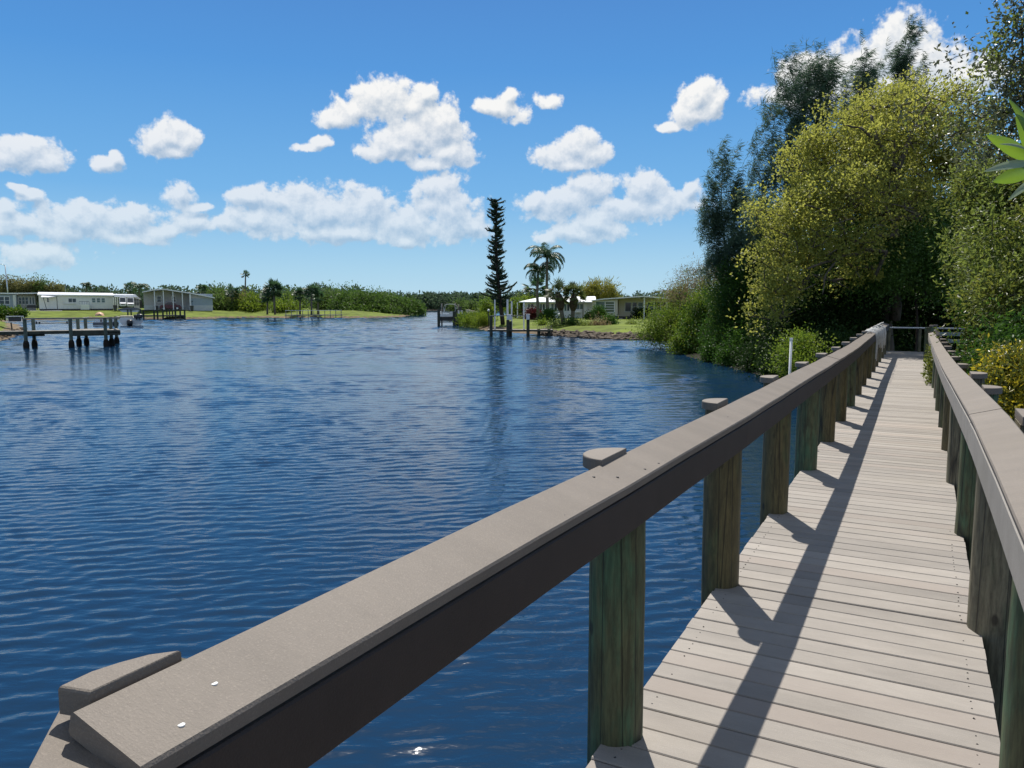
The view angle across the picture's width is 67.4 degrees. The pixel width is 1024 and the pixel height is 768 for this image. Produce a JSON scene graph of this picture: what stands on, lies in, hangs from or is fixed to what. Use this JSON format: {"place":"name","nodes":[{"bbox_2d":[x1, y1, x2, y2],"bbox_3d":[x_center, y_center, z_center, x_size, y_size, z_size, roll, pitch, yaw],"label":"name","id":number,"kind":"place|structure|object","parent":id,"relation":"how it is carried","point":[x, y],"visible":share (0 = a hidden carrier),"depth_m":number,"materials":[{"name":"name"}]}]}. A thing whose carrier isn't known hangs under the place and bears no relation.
{"place":"outdoors","nodes":[
{"label":"outdoors","id":0,"kind":"place"},
{"bbox_2d":[0,323,20,340],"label":"shore bank","id":1,"kind":"structure","parent":0,"point":[14,326],"depth_m":77.90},
{"bbox_2d":[0,303,30,328],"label":"shore bush","id":2,"kind":"object","parent":1,"relation":"on","point":[17,310],"visible":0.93,"depth_m":74.16,"materials":[{"name":"green plant"}]},
{"bbox_2d":[1,308,407,319],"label":"lawn","id":3,"kind":"structure","parent":0,"point":[36,313],"depth_m":146.19,"materials":[{"name":"green plant"}]},
{"bbox_2d":[0,274,21,294],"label":"shore tree","id":4,"kind":"object","parent":3,"relation":"on","point":[3,282],"visible":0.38,"depth_m":197.20,"materials":[{"name":"green plant"}]},
{"bbox_2d":[0,274,29,303],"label":"shore tree","id":5,"kind":"object","parent":3,"relation":"on","point":[16,284],"visible":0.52,"depth_m":196.98,"materials":[{"name":"green plant"}]},
{"bbox_2d":[0,293,39,309],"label":"mobile home","id":6,"kind":"object","parent":3,"relation":"on","point":[12,300],"visible":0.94,"depth_m":149.56,"materials":[{"name":"blue"}]},
{"bbox_2d":[9,274,36,304],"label":"shore tree","id":7,"kind":"object","parent":3,"relation":"on","point":[18,290],"visible":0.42,"depth_m":196.90,"materials":[{"name":"green plant"}]},
{"bbox_2d":[19,272,41,305],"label":"shore tree","id":8,"kind":"object","parent":3,"relation":"on","point":[32,283],"visible":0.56,"depth_m":197.43,"materials":[{"name":"green plant"}]},
{"bbox_2d":[29,274,58,304],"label":"shore tree","id":9,"kind":"object","parent":3,"relation":"on","point":[42,285],"visible":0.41,"depth_m":197.32,"materials":[{"name":"green plant"}]},
{"bbox_2d":[35,281,68,295],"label":"shore tree","id":10,"kind":"object","parent":3,"relation":"on","point":[55,288],"visible":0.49,"depth_m":197.68,"materials":[{"name":"green plant"}]},
{"bbox_2d":[37,292,141,310],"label":"mobile home","id":11,"kind":"object","parent":3,"relation":"on","point":[48,301],"visible":0.93,"depth_m":150.35,"materials":[{"name":"beige metal"}]},
{"bbox_2d":[128,282,151,304],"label":"queen palm","id":12,"kind":"object","parent":3,"relation":"on","point":[140,286],"visible":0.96,"depth_m":178.63,"materials":[{"name":"green plant"}]},
{"bbox_2d":[160,302,180,309],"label":"parked car","id":13,"kind":"object","parent":3,"relation":"on","point":[168,305],"visible":0.94,"depth_m":148.24,"materials":[{"name":"red paint"}]},
{"bbox_2d":[142,289,214,310],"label":"manufactured home","id":14,"kind":"object","parent":3,"relation":"on","point":[153,298],"visible":0.92,"depth_m":149.82,"materials":[{"name":"beige metal"}]},
{"bbox_2d":[200,280,228,297],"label":"shore tree","id":15,"kind":"object","parent":3,"relation":"on","point":[212,290],"visible":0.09,"depth_m":172.47,"materials":[{"name":"green plant"}]},
{"bbox_2d":[212,287,242,310],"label":"shore tree","id":16,"kind":"object","parent":3,"relation":"on","point":[218,305],"visible":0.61,"depth_m":156.53,"materials":[{"name":"green plant"}]},
{"bbox_2d":[224,283,239,309],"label":"sabal palm","id":17,"kind":"object","parent":3,"relation":"on","point":[231,294],"visible":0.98,"depth_m":156.54,"materials":[{"name":"green plant"}]},
{"bbox_2d":[220,287,248,309],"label":"shore tree","id":18,"kind":"object","parent":3,"relation":"on","point":[242,295],"visible":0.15,"depth_m":158.77,"materials":[{"name":"green plant"}]},
{"bbox_2d":[230,284,272,312],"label":"shore tree","id":19,"kind":"object","parent":3,"relation":"on","point":[253,303],"visible":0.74,"depth_m":156.92,"materials":[{"name":"green plant"}]},
{"bbox_2d":[259,290,275,314],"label":"sabal palm","id":20,"kind":"object","parent":3,"relation":"on","point":[267,299],"visible":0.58,"depth_m":144.68,"materials":[{"name":"green plant"}]},
{"bbox_2d":[268,293,310,312],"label":"shore tree","id":21,"kind":"object","parent":3,"relation":"on","point":[281,306],"visible":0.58,"depth_m":155.94,"materials":[{"name":"green plant"}]},
{"bbox_2d":[269,285,309,309],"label":"shore tree","id":22,"kind":"object","parent":3,"relation":"on","point":[288,295],"visible":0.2,"depth_m":165.84,"materials":[{"name":"green plant"}]},
{"bbox_2d":[292,287,305,314],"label":"sabal palm","id":23,"kind":"object","parent":3,"relation":"on","point":[298,292],"visible":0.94,"depth_m":146.53,"materials":[{"name":"green plant"}]},
{"bbox_2d":[313,290,325,313],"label":"sabal palm","id":24,"kind":"object","parent":3,"relation":"on","point":[321,293],"visible":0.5,"depth_m":147.90,"materials":[{"name":"green plant"}]},
{"bbox_2d":[304,280,345,309],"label":"shore tree","id":25,"kind":"object","parent":3,"relation":"on","point":[322,306],"visible":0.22,"depth_m":168.51,"materials":[{"name":"green plant"}]},
{"bbox_2d":[323,280,368,310],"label":"mangrove bush","id":26,"kind":"object","parent":3,"relation":"on","point":[341,302],"visible":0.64,"depth_m":160.91,"materials":[{"name":"green plant"}]},
{"bbox_2d":[346,285,390,312],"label":"mangrove bush","id":27,"kind":"object","parent":3,"relation":"on","point":[367,306],"visible":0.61,"depth_m":162.46,"materials":[{"name":"green plant"}]},
{"bbox_2d":[370,287,411,314],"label":"mangrove bush","id":28,"kind":"object","parent":3,"relation":"on","point":[391,309],"visible":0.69,"depth_m":164.49,"materials":[{"name":"green plant"}]},
{"bbox_2d":[391,293,427,315],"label":"mangrove bush","id":29,"kind":"object","parent":3,"relation":"on","point":[407,311],"visible":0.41,"depth_m":168.44,"materials":[{"name":"green plant"}]},
{"bbox_2d":[402,297,426,315],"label":"mangrove bush","id":30,"kind":"object","parent":3,"relation":"on","point":[420,311],"visible":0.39,"depth_m":170.72,"materials":[{"name":"green plant"}]},
{"bbox_2d":[2,315,413,321],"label":"shore bank","id":31,"kind":"structure","parent":0,"point":[251,317],"depth_m":143.94,"materials":[{"name":"green plant"}]},
{"bbox_2d":[261,278,284,314],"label":"sabal palm","id":32,"kind":"object","parent":31,"relation":"on","point":[273,285],"visible":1,"depth_m":143.38,"materials":[{"name":"green plant"}]},
{"bbox_2d":[302,283,319,313],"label":"sabal palm","id":33,"kind":"object","parent":31,"relation":"on","point":[310,289],"visible":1,"depth_m":143.69,"materials":[{"name":"green plant"}]},
{"bbox_2d":[0,311,796,767],"bbox_3d":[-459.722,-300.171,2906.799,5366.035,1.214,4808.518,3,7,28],"label":"water","id":34,"kind":"structure","parent":0,"point":[188,487],"depth_m":11.01,"materials":[{"name":"blue liquid"}]},
{"bbox_2d":[0,316,120,348],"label":"dock","id":35,"kind":"object","parent":34,"relation":"in","point":[104,331],"visible":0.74,"depth_m":46.59,"materials":[{"name":"grey wood"}]},
{"bbox_2d":[118,308,140,315],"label":"covered boat","id":36,"kind":"object","parent":34,"relation":"on","point":[128,310],"visible":0.7,"depth_m":127.37,"materials":[{"name":"grey fabric"}]},
{"bbox_2d":[119,314,142,325],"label":"motor boat","id":37,"kind":"object","parent":34,"relation":"on","point":[137,319],"visible":0.91,"depth_m":91.47,"materials":[{"name":"white paint"}]},
{"bbox_2d":[141,310,185,319],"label":"dock","id":38,"kind":"object","parent":34,"relation":"in","point":[163,315],"visible":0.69,"depth_m":130.35,"materials":[{"name":"grey wood"}]},
{"bbox_2d":[285,310,342,317],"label":"jetty","id":39,"kind":"object","parent":34,"relation":"in","point":[319,314],"visible":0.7,"depth_m":140.67,"materials":[{"name":"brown wood"}]},
{"bbox_2d":[437,303,461,325],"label":"lift","id":40,"kind":"object","parent":34,"relation":"in","point":[455,313],"visible":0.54,"depth_m":92.81,"materials":[{"name":"grey wood"}]},
{"bbox_2d":[440,304,457,320],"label":"pontoon boat","id":41,"kind":"object","parent":40,"relation":"on","point":[446,317],"visible":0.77,"depth_m":94.20,"materials":[{"name":"grey metal"}]},
{"bbox_2d":[488,299,552,335],"bbox_3d":[0.675,-5.325,63.026,5.312,3.228,1.730,0,6,0],"label":"dock","id":42,"kind":"object","parent":34,"relation":"in","point":[508,330],"visible":0.82,"depth_m":62.33,"materials":[{"name":"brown wood"}]},
{"bbox_2d":[427,308,506,310],"bbox_3d":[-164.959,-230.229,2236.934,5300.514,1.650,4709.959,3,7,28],"label":"land","id":43,"kind":"structure","parent":0,"point":[432,309],"depth_m":287.94,"materials":[{"name":"soil"}]},
{"bbox_2d":[36,282,715,308],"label":"distant woods","id":44,"kind":"object","parent":43,"relation":"on","point":[435,302],"visible":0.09,"depth_m":261.67,"materials":[{"name":"green plant"}]},
{"bbox_2d":[0,0,1023,296],"label":"sky","id":45,"kind":"structure","parent":0,"point":[154,143],"materials":[{"name":"blue"}]},
{"bbox_2d":[470,326,664,338],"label":"shore bank","id":46,"kind":"structure","parent":0,"point":[486,328],"depth_m":75.19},
{"bbox_2d":[452,306,498,327],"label":"marsh shrub","id":47,"kind":"object","parent":46,"relation":"on","point":[474,319],"visible":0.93,"depth_m":83.63,"materials":[{"name":"green plant"}]},
{"bbox_2d":[540,328,664,339],"bbox_3d":[6.328,-3.803,59.838,3.168,0.801,14.850,-5,8,-38],"label":"rubble","id":48,"kind":"object","parent":46,"relation":"on","point":[593,334],"visible":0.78,"depth_m":58.94,"materials":[{"name":"grey stone"}]},
{"bbox_2d":[493,316,729,333],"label":"lawn island","id":49,"kind":"structure","parent":0,"point":[517,323],"depth_m":68.87,"materials":[{"name":"green plant"}]},
{"bbox_2d":[444,297,472,314],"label":"garden shrub","id":50,"kind":"object","parent":49,"relation":"on","point":[451,307],"visible":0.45,"depth_m":148.50,"materials":[{"name":"green plant"}]},
{"bbox_2d":[462,294,486,312],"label":"garden shrub","id":51,"kind":"object","parent":49,"relation":"on","point":[469,305],"visible":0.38,"depth_m":138.39,"materials":[{"name":"green plant"}]},
{"bbox_2d":[477,296,498,317],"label":"garden shrub","id":52,"kind":"object","parent":49,"relation":"on","point":[486,305],"visible":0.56,"depth_m":88.98,"materials":[{"name":"green plant"}]},
{"bbox_2d":[479,197,516,324],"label":"norfolk pine","id":53,"kind":"object","parent":49,"relation":"on","point":[495,285],"visible":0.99,"depth_m":78.84,"materials":[{"name":"green plant"}]},
{"bbox_2d":[503,287,535,317],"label":"hedge shrub","id":54,"kind":"object","parent":49,"relation":"on","point":[514,304],"visible":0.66,"depth_m":103.86,"materials":[{"name":"green plant"}]},
{"bbox_2d":[522,305,540,319],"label":"garden shrub","id":55,"kind":"object","parent":49,"relation":"on","point":[531,311],"visible":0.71,"depth_m":91.08,"materials":[{"name":"red plant"}]},
{"bbox_2d":[523,277,549,298],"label":"sabal palm","id":56,"kind":"object","parent":49,"relation":"on","point":[526,290],"visible":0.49,"depth_m":116.68,"materials":[{"name":"green plant"}]},
{"bbox_2d":[524,261,553,319],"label":"queen palm","id":57,"kind":"object","parent":49,"relation":"on","point":[536,273],"visible":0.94,"depth_m":88.10,"materials":[{"name":"green plant"}]},
{"bbox_2d":[525,242,564,308],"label":"queen palm","id":58,"kind":"object","parent":49,"relation":"on","point":[543,251],"visible":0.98,"depth_m":86.78,"materials":[{"name":"green plant"}]},
{"bbox_2d":[536,307,558,321],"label":"garden shrub","id":59,"kind":"object","parent":49,"relation":"on","point":[548,313],"visible":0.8,"depth_m":83.06,"materials":[{"name":"green plant"}]},
{"bbox_2d":[517,296,595,317],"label":"mobile home","id":60,"kind":"object","parent":49,"relation":"on","point":[567,310],"visible":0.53,"depth_m":100.45,"materials":[{"name":"white paint"}]},
{"bbox_2d":[542,278,572,322],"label":"sabal palm","id":61,"kind":"object","parent":49,"relation":"on","point":[560,300],"visible":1,"depth_m":71.26,"materials":[{"name":"green plant"}]},
{"bbox_2d":[561,314,582,325],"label":"garden shrub","id":62,"kind":"object","parent":49,"relation":"on","point":[572,321],"visible":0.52,"depth_m":70.20,"materials":[{"name":"green plant"}]},
{"bbox_2d":[563,281,586,317],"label":"sabal palm","id":63,"kind":"object","parent":49,"relation":"on","point":[574,293],"visible":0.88,"depth_m":71.75,"materials":[{"name":"green plant"}]},
{"bbox_2d":[588,304,607,318],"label":"garden shrub","id":64,"kind":"object","parent":49,"relation":"on","point":[597,308],"visible":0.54,"depth_m":93.04,"materials":[{"name":"green plant"}]},
{"bbox_2d":[588,311,610,325],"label":"garden shrub","id":65,"kind":"object","parent":49,"relation":"on","point":[601,322],"visible":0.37,"depth_m":68.48,"materials":[{"name":"green plant"}]},
{"bbox_2d":[578,275,625,299],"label":"areca clump","id":66,"kind":"object","parent":49,"relation":"on","point":[596,289],"visible":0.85,"depth_m":115.94,"materials":[{"name":"green plant"}]},
{"bbox_2d":[598,312,620,324],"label":"garden shrub","id":67,"kind":"object","parent":49,"relation":"on","point":[611,318],"visible":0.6,"depth_m":71.24,"materials":[{"name":"green plant"}]},
{"bbox_2d":[591,296,667,318],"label":"mobile home","id":68,"kind":"object","parent":49,"relation":"on","point":[622,307],"visible":0.52,"depth_m":96.99,"materials":[{"name":"beige"}]},
{"bbox_2d":[605,301,614,312],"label":"window","id":69,"kind":"structure","parent":68,"relation":"in","point":[609,305],"depth_m":95.49,"materials":[{"name":"white glass"}]},
{"bbox_2d":[630,306,652,318],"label":"garden shrub","id":70,"kind":"object","parent":49,"relation":"on","point":[638,312],"visible":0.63,"depth_m":96.29,"materials":[{"name":"green plant"}]},
{"bbox_2d":[683,343,976,378],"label":"mangrove bank","id":71,"kind":"structure","parent":0,"point":[695,355],"depth_m":35.36,"materials":[{"name":"soil"}]},
{"bbox_2d":[625,286,709,349],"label":"mangrove bush","id":72,"kind":"object","parent":71,"relation":"on","point":[667,317],"visible":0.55,"depth_m":44.49,"materials":[{"name":"green plant"}]},
{"bbox_2d":[664,324,703,353],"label":"mangrove bush","id":73,"kind":"object","parent":71,"relation":"on","point":[687,350],"visible":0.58,"depth_m":40.08,"materials":[{"name":"green plant"}]},
{"bbox_2d":[654,252,721,319],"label":"dry shrub","id":74,"kind":"object","parent":71,"relation":"on","point":[680,290],"visible":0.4,"depth_m":44.90,"materials":[{"name":"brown plant"}]},
{"bbox_2d":[662,277,731,354],"bbox_3d":[10.053,-3.189,40.169,4.296,5.080,5.983,1,6,6],"label":"mangrove bush","id":75,"kind":"object","parent":71,"relation":"on","point":[695,315],"visible":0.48,"depth_m":40.40,"materials":[{"name":"green plant"}]},
{"bbox_2d":[696,328,732,361],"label":"mangrove bush","id":76,"kind":"object","parent":71,"relation":"on","point":[709,349],"visible":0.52,"depth_m":34.49,"materials":[{"name":"green plant"}]},
{"bbox_2d":[684,268,770,364],"bbox_3d":[9.979,-2.838,34.887,4.697,4.874,6.793,3,7,28],"label":"mangrove bush","id":77,"kind":"object","parent":71,"relation":"on","point":[727,325],"visible":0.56,"depth_m":35.33,"materials":[{"name":"green plant"}]},
{"bbox_2d":[708,331,761,366],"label":"mangrove bush","id":78,"kind":"object","parent":71,"relation":"on","point":[722,355],"visible":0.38,"depth_m":32.40,"materials":[{"name":"green plant"}]},
{"bbox_2d":[694,245,790,331],"bbox_3d":[11.369,-3.550,35.196,4.487,5.621,6.893,-1,6,-9],"label":"mangrove bush","id":79,"kind":"object","parent":71,"relation":"on","point":[741,274],"visible":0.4,"depth_m":35.59,"materials":[{"name":"green plant"}]},
{"bbox_2d":[691,134,796,314],"bbox_3d":[11.209,-6.781,36.636,5.348,10.462,4.548,3,7,28],"label":"casuarina tree","id":80,"kind":"object","parent":71,"relation":"on","point":[716,220],"visible":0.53,"depth_m":36.90,"materials":[{"name":"green plant"}]},
{"bbox_2d":[721,336,783,372],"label":"mangrove bush","id":81,"kind":"object","parent":71,"relation":"on","point":[746,366],"visible":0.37,"depth_m":29.54,"materials":[{"name":"green plant"}]},
{"bbox_2d":[742,342,793,378],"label":"mangrove bush","id":82,"kind":"object","parent":71,"relation":"on","point":[766,371],"visible":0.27,"depth_m":27.06,"materials":[{"name":"green plant"}]},
{"bbox_2d":[730,35,858,266],"bbox_3d":[12.527,-8.589,34.830,6.699,14.425,4.570,-2,6,-16],"label":"casuarina tree","id":83,"kind":"object","parent":71,"relation":"on","point":[807,88],"visible":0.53,"depth_m":34.51,"materials":[{"name":"green plant"}]},
{"bbox_2d":[751,322,840,377],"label":"shore shrub","id":84,"kind":"object","parent":71,"relation":"on","point":[803,350],"visible":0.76,"depth_m":20.61,"materials":[{"name":"green plant"}]},
{"bbox_2d":[735,270,863,366],"bbox_3d":[11.311,-2.210,30.350,4.684,4.762,5.762,3,7,28],"label":"mangrove bush","id":85,"kind":"object","parent":71,"relation":"on","point":[771,329],"visible":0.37,"depth_m":30.03,"materials":[{"name":"green plant"}]},
{"bbox_2d":[790,314,856,360],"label":"mangrove bush","id":86,"kind":"object","parent":71,"relation":"on","point":[840,339],"visible":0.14,"depth_m":25.58,"materials":[{"name":"green plant"}]},
{"bbox_2d":[769,231,913,343],"bbox_3d":[13.415,-3.304,31.215,5.526,5.947,6.468,3,7,28],"label":"mangrove bush","id":87,"kind":"object","parent":71,"relation":"on","point":[851,313],"visible":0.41,"depth_m":29.74,"materials":[{"name":"green plant"}]},
{"bbox_2d":[727,167,972,350],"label":"woods","id":88,"kind":"object","parent":71,"relation":"on","point":[855,223],"visible":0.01,"depth_m":39.09,"materials":[{"name":"green plant"}]},
{"bbox_2d":[821,28,890,231],"bbox_3d":[17.960,-10.186,40.271,3.744,16.465,4.314,-5,8,-39],"label":"casuarina tree","id":89,"kind":"object","parent":71,"relation":"on","point":[862,74],"visible":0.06,"depth_m":39.45,"materials":[{"name":"green plant"}]},
{"bbox_2d":[726,64,1008,350],"bbox_3d":[13.725,-6.347,29.065,12.145,12.080,6.819,-5,8,-39],"label":"broadleaf tree","id":90,"kind":"object","parent":71,"relation":"on","point":[860,169],"visible":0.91,"depth_m":27.70,"materials":[{"name":"green plant"}]},
{"bbox_2d":[825,217,919,329],"bbox_3d":[16.752,-4.188,35.006,5.331,6.920,6.460,3,7,28],"label":"mangrove bush","id":91,"kind":"object","parent":71,"relation":"on","point":[882,247],"visible":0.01,"depth_m":33.92,"materials":[{"name":"green plant"}]},
{"bbox_2d":[845,288,926,350],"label":"mangrove bush","id":92,"kind":"object","parent":71,"relation":"on","point":[899,335],"visible":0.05,"depth_m":31.83,"materials":[{"name":"green plant"}]},
{"bbox_2d":[819,174,965,351],"bbox_3d":[15.275,-4.039,28.659,6.850,7.937,4.534,-1,6,-14],"label":"tree","id":93,"kind":"object","parent":71,"relation":"on","point":[918,254],"visible":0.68,"depth_m":28.16,"materials":[{"name":"green plant"}]},
{"bbox_2d":[867,13,933,193],"bbox_3d":[20.661,-10.826,41.203,3.798,17.546,3.898,-1,6,-9],"label":"casuarina tree","id":94,"kind":"object","parent":71,"relation":"on","point":[900,64],"visible":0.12,"depth_m":40.23,"materials":[{"name":"green plant"}]},
{"bbox_2d":[896,299,961,351],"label":"mangrove bush","id":95,"kind":"object","parent":71,"relation":"on","point":[922,341],"visible":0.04,"depth_m":33.58,"materials":[{"name":"green plant"}]},
{"bbox_2d":[900,243,968,351],"bbox_3d":[19.197,-4.094,32.891,6.217,7.173,4.608,-3,7,-24],"label":"mangrove bush","id":96,"kind":"object","parent":71,"relation":"on","point":[932,316],"visible":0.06,"depth_m":32.10,"materials":[{"name":"green plant"}]},
{"bbox_2d":[888,0,1023,188],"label":"leaved tree","id":97,"kind":"object","parent":71,"relation":"on","point":[993,54],"visible":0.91,"depth_m":8.65,"materials":[{"name":"green plant"}]},
{"bbox_2d":[936,278,1012,367],"bbox_3d":[9.434,-0.700,14.492,2.555,4.061,4.918,3,7,28],"label":"glossy shrub","id":98,"kind":"object","parent":71,"relation":"on","point":[963,321],"visible":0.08,"depth_m":14.85,"materials":[{"name":"green plant"}]},
{"bbox_2d":[926,134,1023,347],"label":"glossy shrub","id":99,"kind":"object","parent":71,"relation":"on","point":[989,247],"visible":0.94,"depth_m":11.29,"materials":[{"name":"green plant"}]},
{"bbox_2d":[949,294,1023,420],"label":"glossy shrub","id":100,"kind":"object","parent":71,"relation":"on","point":[1011,334],"visible":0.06,"depth_m":9.52,"materials":[{"name":"green plant"}]},
{"bbox_2d":[968,333,1023,419],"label":"yellow shrub","id":101,"kind":"object","parent":71,"relation":"on","point":[1004,369],"visible":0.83,"depth_m":7.95,"materials":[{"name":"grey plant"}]},
{"bbox_2d":[984,98,1023,199],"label":"leafy sprig","id":102,"kind":"object","parent":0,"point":[1014,172],"visible":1,"depth_m":1.67,"materials":[{"name":"green plant"}]},
{"label":"ground","id":103,"kind":"structure","parent":0,"visible":0},
{"bbox_2d":[29,323,1023,767],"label":"boardwalk","id":104,"kind":"structure","parent":103,"relation":"on","point":[863,599],"depth_m":2.97,"materials":[{"name":"grey wood"}]},
{"bbox_2d":[865,322,885,360],"bbox_3d":[9.143,-1.139,19.190,0.281,0.742,7.302,3,7,28],"label":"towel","id":105,"kind":"object","parent":104,"relation":"on","point":[879,330],"visible":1,"depth_m":18.03,"materials":[{"name":"white fabric"}]},
{"bbox_2d":[920,326,949,384],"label":"creeper","id":106,"kind":"object","parent":104,"relation":"attached to","point":[928,366],"visible":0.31,"depth_m":15.29,"materials":[{"name":"green plant"}]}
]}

